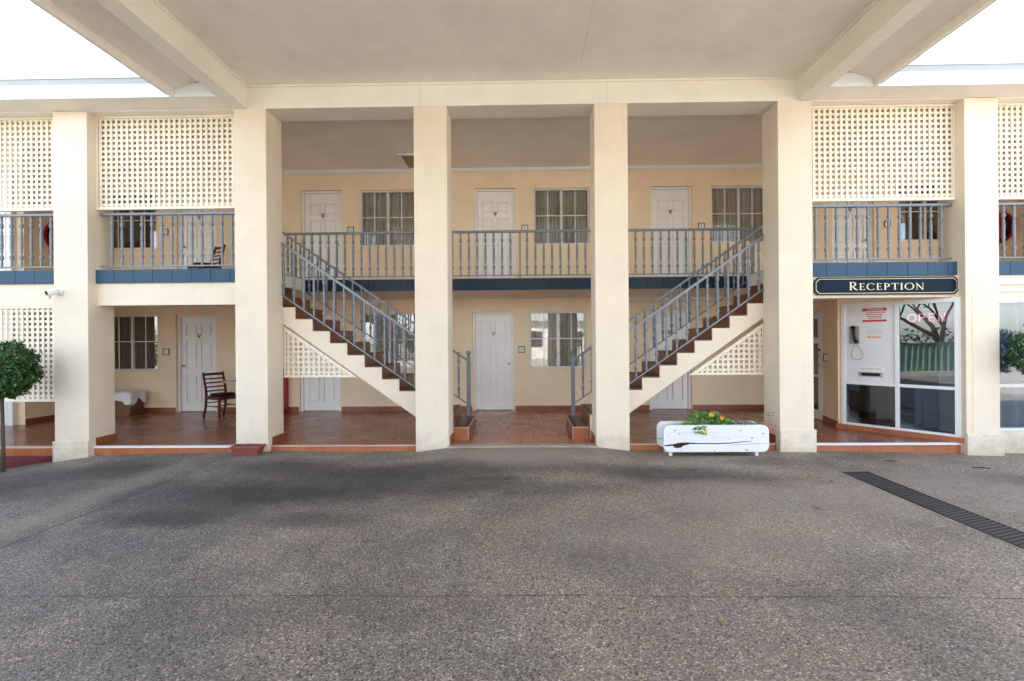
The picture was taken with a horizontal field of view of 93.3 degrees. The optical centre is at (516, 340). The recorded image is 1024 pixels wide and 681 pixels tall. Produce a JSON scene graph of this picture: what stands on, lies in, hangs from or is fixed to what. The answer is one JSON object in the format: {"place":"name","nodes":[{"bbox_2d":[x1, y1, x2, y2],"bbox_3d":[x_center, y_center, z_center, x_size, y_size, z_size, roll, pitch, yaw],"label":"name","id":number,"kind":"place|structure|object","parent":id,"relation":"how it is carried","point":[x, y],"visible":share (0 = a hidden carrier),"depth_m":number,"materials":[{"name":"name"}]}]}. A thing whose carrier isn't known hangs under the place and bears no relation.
{"place":"outdoors","nodes":[
{"label":"outdoors","id":0,"kind":"place"},
{"bbox_2d":[223,379,235,382],"bbox_3d":[-5.415,1.172,9.887,1.010,0.722,1.010,0,0,1],"label":"round table","id":1,"kind":"object","parent":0,"point":[230,381],"visible":0.15,"depth_m":9.58,"materials":[{"name":"laminate"}]},
{"bbox_2d":[281,231,475,439],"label":"staircase","id":2,"kind":"structure","parent":0,"point":[330,338],"depth_m":7.35,"materials":[{"name":"beige tile"}]},
{"bbox_2d":[0,447,1023,680],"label":"driveway","id":3,"kind":"structure","parent":0,"point":[570,543],"depth_m":3.40,"materials":[{"name":"grey asphalt"}]},
{"bbox_2d":[0,340,44,471],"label":"topiary tree","id":4,"kind":"object","parent":3,"relation":"on","point":[18,376],"visible":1,"depth_m":6.39,"materials":[{"name":"green plant"}]},
{"bbox_2d":[0,456,51,468],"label":"kerb board","id":5,"kind":"object","parent":3,"relation":"on","point":[14,461],"visible":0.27,"depth_m":6.85,"materials":[{"name":"red paint"}]},
{"bbox_2d":[229,444,265,455],"bbox_3d":[-3.762,1.532,6.771,0.410,0.130,0.196,0,0,1],"label":"flower trough","id":6,"kind":"object","parent":3,"relation":"on","point":[245,449],"visible":1,"depth_m":6.70,"materials":[{"name":"ceramic"}]},
{"bbox_2d":[0,454,1023,598],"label":"paving joints","id":7,"kind":"object","parent":3,"relation":"on","point":[366,595],"visible":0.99,"depth_m":3.05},
{"bbox_2d":[657,421,768,455],"bbox_3d":[2.692,1.361,6.679,1.410,0.443,0.358,0,0,1],"label":"planter","id":8,"kind":"object","parent":3,"relation":"on","point":[674,436],"visible":0.95,"depth_m":6.50,"materials":[{"name":"white paint"}]},
{"bbox_2d":[681,410,734,434],"bbox_3d":[2.658,1.112,6.644,0.685,0.301,0.354,0,0,1],"label":"nasturtium","id":9,"kind":"object","parent":8,"relation":"in","point":[711,414],"visible":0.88,"depth_m":6.58,"materials":[{"name":"green plant"}]},
{"bbox_2d":[684,419,760,426],"bbox_3d":[2.836,1.157,6.615,1.086,0.147,0.332,0,0,1],"label":"trailing plant","id":10,"kind":"object","parent":8,"relation":"in","point":[747,422],"visible":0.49,"depth_m":6.60,"materials":[{"name":"plant"}]},
{"bbox_2d":[755,411,775,430],"bbox_3d":[3.379,1.101,6.619,0.336,0.269,0.062,0,0,1],"label":"flowering plant","id":11,"kind":"object","parent":8,"relation":"in","point":[770,425],"visible":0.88,"depth_m":6.61,"materials":[{"name":"green plant"}]},
{"bbox_2d":[841,471,1023,548],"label":"drain grate","id":12,"kind":"object","parent":3,"relation":"on","point":[1008,534],"visible":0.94,"depth_m":4.50,"materials":[{"name":"metal"}]},
{"bbox_2d":[1004,325,1023,374],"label":"topiary tree","id":13,"kind":"object","parent":3,"relation":"on","point":[1016,358],"visible":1,"depth_m":6.62,"materials":[{"name":"green plant"}]},
{"bbox_2d":[0,0,1023,69],"label":"sky","id":14,"kind":"structure","parent":0,"point":[31,38],"materials":[{"name":"white"}]},
{"bbox_2d":[566,226,763,439],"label":"staircase","id":15,"kind":"structure","parent":0,"point":[722,328],"depth_m":7.27,"materials":[{"name":"beige tile"}]},
{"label":"verge","id":16,"kind":"structure","parent":0,"visible":0},
{"bbox_2d":[0,53,1023,461],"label":"motel building","id":17,"kind":"structure","parent":16,"relation":"on","point":[610,193],"depth_m":7.13,"materials":[{"name":"paint"}]},
{"bbox_2d":[0,171,5,270],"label":"door","id":18,"kind":"structure","parent":17,"relation":"in","point":[4,219],"depth_m":8.86,"materials":[{"name":"white paint"}]},
{"bbox_2d":[3,312,6,425],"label":"door","id":19,"kind":"structure","parent":17,"relation":"in","point":[5,403],"depth_m":8.86,"materials":[{"name":"white paint"}]},
{"bbox_2d":[44,222,53,249],"bbox_3d":[-8.999,-2.050,9.584,0.230,0.600,0.600,0,0,1],"label":"hose reel","id":20,"kind":"object","parent":17,"relation":"attached to","point":[46,233],"visible":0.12,"depth_m":9.34,"materials":[{"name":"metal"}]},
{"bbox_2d":[45,289,63,298],"bbox_3d":[-6.575,-0.667,6.864,0.102,0.155,0.191,0,0,16],"label":"security camera","id":21,"kind":"object","parent":17,"relation":"attached to","point":[51,292],"visible":1,"depth_m":6.83,"materials":[{"name":"white paint"}]},
{"bbox_2d":[115,398,143,415],"bbox_3d":[-8.450,1.373,10.146,1.000,0.365,0.420,0,0,1],"label":"timber chest","id":22,"kind":"object","parent":17,"relation":"on","point":[122,409],"visible":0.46,"depth_m":9.95,"materials":[{"name":"brown wood"}]},
{"bbox_2d":[115,390,145,405],"bbox_3d":[-8.416,1.272,10.122,1.030,0.467,0.437,0,0,1],"label":"tablecloth","id":23,"kind":"object","parent":22,"relation":"on","point":[127,397],"visible":0.52,"depth_m":9.95,"materials":[{"name":"white fabric"}]},
{"bbox_2d":[113,195,156,248],"bbox_3d":[-8.349,-2.512,10.592,1.266,1.375,0.256,0,0,1],"label":"window","id":24,"kind":"structure","parent":17,"relation":"in","point":[126,219],"depth_m":10.65,"materials":[{"name":"glass"}]},
{"bbox_2d":[114,315,157,370],"bbox_3d":[-8.329,0.115,10.593,1.266,1.370,0.259,0,0,1],"label":"window","id":25,"kind":"structure","parent":17,"relation":"in","point":[135,336],"depth_m":10.65,"materials":[{"name":"metal"}]},
{"bbox_2d":[163,349,168,354],"bbox_3d":[-7.544,0.247,10.403,0.136,0.136,0.014,0,0,1],"label":"room sign","id":26,"kind":"object","parent":17,"relation":"attached to","point":[165,351],"visible":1,"depth_m":10.40,"materials":[{"name":"white plastic"}]},
{"bbox_2d":[177,315,216,411],"bbox_3d":[-6.891,0.496,10.483,0.878,2.098,0.115,0,0,1],"label":"door","id":27,"kind":"structure","parent":17,"relation":"in","point":[197,355],"depth_m":10.49,"materials":[{"name":"white paint"}]},
{"bbox_2d":[178,194,216,268],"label":"door","id":28,"kind":"structure","parent":17,"relation":"in","point":[186,218],"depth_m":10.49,"materials":[{"name":"white paint"}]},
{"bbox_2d":[187,244,225,268],"bbox_3d":[-6.250,-1.503,9.761,0.458,0.910,0.547,0,0,35],"label":"dining chair","id":29,"kind":"object","parent":17,"relation":"on","point":[208,267],"visible":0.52,"depth_m":9.75,"materials":[{"name":"brown wood"}]},
{"bbox_2d":[202,371,235,419],"bbox_3d":[-5.913,1.087,9.675,0.547,0.910,0.458,0,0,25],"label":"dining chair","id":30,"kind":"object","parent":17,"relation":"on","point":[225,395],"visible":0.97,"depth_m":9.58,"materials":[{"name":"brown wood"}]},
{"bbox_2d":[283,369,288,411],"bbox_3d":[-5.138,1.057,10.228,0.505,0.910,0.260,0,0,1],"label":"fire cabinet","id":31,"kind":"object","parent":17,"relation":"on","point":[285,396],"visible":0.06,"depth_m":10.22,"materials":[{"name":"red metal"}]},
{"bbox_2d":[301,314,340,410],"bbox_3d":[-4.211,0.476,10.441,0.878,2.098,0.115,0,0,1],"label":"door","id":32,"kind":"structure","parent":17,"relation":"in","point":[317,393],"depth_m":10.45,"materials":[{"name":"white paint"}]},
{"bbox_2d":[302,191,341,279],"bbox_3d":[-4.182,-2.134,10.440,0.882,2.158,0.115,0,0,1],"label":"door","id":33,"kind":"structure","parent":17,"relation":"in","point":[321,210],"depth_m":10.45,"materials":[{"name":"white paint"}]},
{"bbox_2d":[347,227,353,231],"bbox_3d":[-3.549,-2.365,10.339,0.136,0.136,0.014,0,0,1],"label":"room sign","id":34,"kind":"object","parent":17,"relation":"attached to","point":[350,229],"visible":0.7,"depth_m":10.34,"materials":[{"name":"white plastic"}]},
{"bbox_2d":[360,190,413,245],"bbox_3d":[-2.754,-2.553,10.497,1.265,1.375,0.245,0,0,1],"label":"window","id":35,"kind":"structure","parent":17,"relation":"in","point":[380,211],"depth_m":10.57,"materials":[{"name":"metal"}]},
{"bbox_2d":[361,313,414,368],"bbox_3d":[-2.730,0.074,10.497,1.266,1.370,0.245,0,0,1],"label":"window","id":36,"kind":"structure","parent":17,"relation":"in","point":[379,348],"depth_m":10.57,"materials":[{"name":"glass"}]},
{"bbox_2d":[473,312,513,409],"bbox_3d":[-0.492,0.449,10.382,0.878,2.098,0.115,0,0,1],"label":"door","id":37,"kind":"structure","parent":17,"relation":"in","point":[493,341],"depth_m":10.39,"materials":[{"name":"white paint"}]},
{"bbox_2d":[474,189,515,277],"bbox_3d":[-0.456,-2.162,10.381,0.880,2.158,0.115,0,0,1],"label":"door","id":38,"kind":"structure","parent":17,"relation":"in","point":[495,209],"depth_m":10.39,"materials":[{"name":"white paint"}]},
{"bbox_2d":[29,0,996,108],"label":"entrance canopy","id":39,"kind":"object","parent":17,"relation":"attached to","point":[232,50],"visible":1,"depth_m":5.79,"materials":[{"name":"beige paint"}]},
{"bbox_2d":[518,346,524,352],"bbox_3d":[0.109,0.191,10.282,0.136,0.136,0.014,0,0,1],"label":"room sign","id":40,"kind":"object","parent":17,"relation":"attached to","point":[521,349],"visible":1,"depth_m":10.28,"materials":[{"name":"white plastic"}]},
{"bbox_2d":[522,225,527,229],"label":"room sign","id":41,"kind":"object","parent":17,"relation":"attached to","point":[524,227],"visible":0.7,"depth_m":10.28,"materials":[{"name":"white plastic"}]},
{"bbox_2d":[529,311,585,367],"bbox_3d":[0.880,0.048,10.450,1.261,1.370,0.265,0,0,1],"label":"window","id":42,"kind":"structure","parent":17,"relation":"in","point":[553,335],"depth_m":10.51,"materials":[{"name":"glass"}]},
{"bbox_2d":[534,188,588,244],"bbox_3d":[0.970,-2.581,10.446,1.267,1.375,0.261,0,0,1],"label":"window","id":43,"kind":"structure","parent":17,"relation":"in","point":[558,208],"depth_m":10.50,"materials":[{"name":"glass"}]},
{"bbox_2d":[650,311,690,409],"bbox_3d":[3.268,0.421,10.322,0.878,2.098,0.115,0,0,1],"label":"door","id":44,"kind":"structure","parent":17,"relation":"in","point":[677,395],"depth_m":10.33,"materials":[{"name":"white paint"}]},
{"bbox_2d":[651,187,691,275],"bbox_3d":[3.290,-2.189,10.321,0.873,2.158,0.115,0,0,1],"label":"door","id":45,"kind":"structure","parent":17,"relation":"in","point":[671,207],"depth_m":10.33,"materials":[{"name":"white paint"}]},
{"bbox_2d":[698,223,704,227],"bbox_3d":[3.910,-2.420,10.221,0.136,0.136,0.014,0,0,1],"label":"room sign","id":46,"kind":"object","parent":17,"relation":"attached to","point":[701,225],"visible":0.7,"depth_m":10.22,"materials":[{"name":"white plastic"}]},
{"bbox_2d":[711,186,762,242],"bbox_3d":[4.718,-2.608,10.381,1.249,1.375,0.249,0,0,1],"label":"window","id":47,"kind":"structure","parent":17,"relation":"in","point":[731,206],"depth_m":10.45,"materials":[{"name":"glass"}]},
{"bbox_2d":[813,309,822,420],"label":"glazed door","id":48,"kind":"structure","parent":17,"relation":"in","point":[817,313],"depth_m":8.83,"materials":[{"name":"white paint"}]},
{"bbox_2d":[823,354,827,361],"bbox_3d":[5.462,0.302,8.513,0.014,0.136,0.136,0,0,-12],"label":"room sign","id":49,"kind":"object","parent":17,"relation":"attached to","point":[825,357],"visible":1,"depth_m":8.54,"materials":[{"name":"white plastic"}]},
{"bbox_2d":[832,186,872,262],"bbox_3d":[7.088,-2.217,10.261,0.878,2.158,0.115,0,0,1],"label":"door","id":50,"kind":"structure","parent":17,"relation":"in","point":[841,213],"depth_m":10.27,"materials":[{"name":"white paint"}]},
{"bbox_2d":[849,326,863,359],"bbox_3d":[5.497,0.037,7.831,0.064,0.551,0.209,0,0,-36],"label":"wall phone","id":51,"kind":"object","parent":17,"relation":"attached to","point":[854,334],"depth_m":7.84,"materials":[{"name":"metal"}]},
{"bbox_2d":[858,366,884,376],"bbox_3d":[5.637,0.496,7.689,0.012,0.161,0.360,0,0,-36],"label":"key return slot","id":52,"kind":"object","parent":17,"relation":"attached to","point":[872,371],"visible":1,"depth_m":7.69,"materials":[{"name":"metal"}]},
{"bbox_2d":[862,307,886,322],"bbox_3d":[5.662,-0.405,7.650,0.008,0.240,0.340,0,0,-37],"label":"warning sign","id":53,"kind":"object","parent":17,"relation":"attached to","point":[874,314],"visible":1,"depth_m":7.65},
{"bbox_2d":[863,327,885,339],"bbox_3d":[5.662,-0.110,7.655,0.005,0.200,0.300,0,0,-37],"label":"notice","id":54,"kind":"object","parent":17,"relation":"attached to","point":[874,333],"visible":1,"depth_m":7.65,"materials":[{"name":"white paper"}]},
{"bbox_2d":[813,276,957,294],"bbox_3d":[5.251,-0.777,6.872,2.024,0.252,0.028,0,0,1],"label":"reception sign","id":55,"kind":"object","parent":17,"relation":"attached to","point":[884,285],"visible":1,"depth_m":6.86,"materials":[{"name":"blue metal"}]},
{"bbox_2d":[841,297,960,437],"bbox_3d":[5.993,0.383,7.502,0.392,1.985,1.555,0,0,-36],"label":"shop window","id":56,"kind":"structure","parent":17,"relation":"in","point":[881,403],"depth_m":7.54,"materials":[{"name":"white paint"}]},
{"bbox_2d":[899,185,937,240],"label":"window","id":57,"kind":"structure","parent":17,"relation":"in","point":[925,220],"depth_m":10.37,"materials":[{"name":"glass"}]},
{"bbox_2d":[906,311,946,323],"bbox_3d":[6.081,-0.341,7.182,0.025,0.170,0.480,0,0,-36],"label":"neon sign","id":58,"kind":"object","parent":17,"relation":"attached to","point":[924,316],"visible":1,"depth_m":7.23,"materials":[{"name":"pink glass"}]},
{"bbox_2d":[999,212,1012,243],"bbox_3d":[9.320,-2.184,9.413,0.230,0.600,0.600,0,0,1],"label":"hose reel","id":59,"kind":"object","parent":17,"relation":"attached to","point":[1008,218],"visible":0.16,"depth_m":9.20,"materials":[{"name":"metal"}]},
{"bbox_2d":[999,300,1023,430],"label":"shop window","id":60,"kind":"structure","parent":17,"relation":"in","point":[1011,312],"depth_m":7.12,"materials":[{"name":"glass"}]}
]}

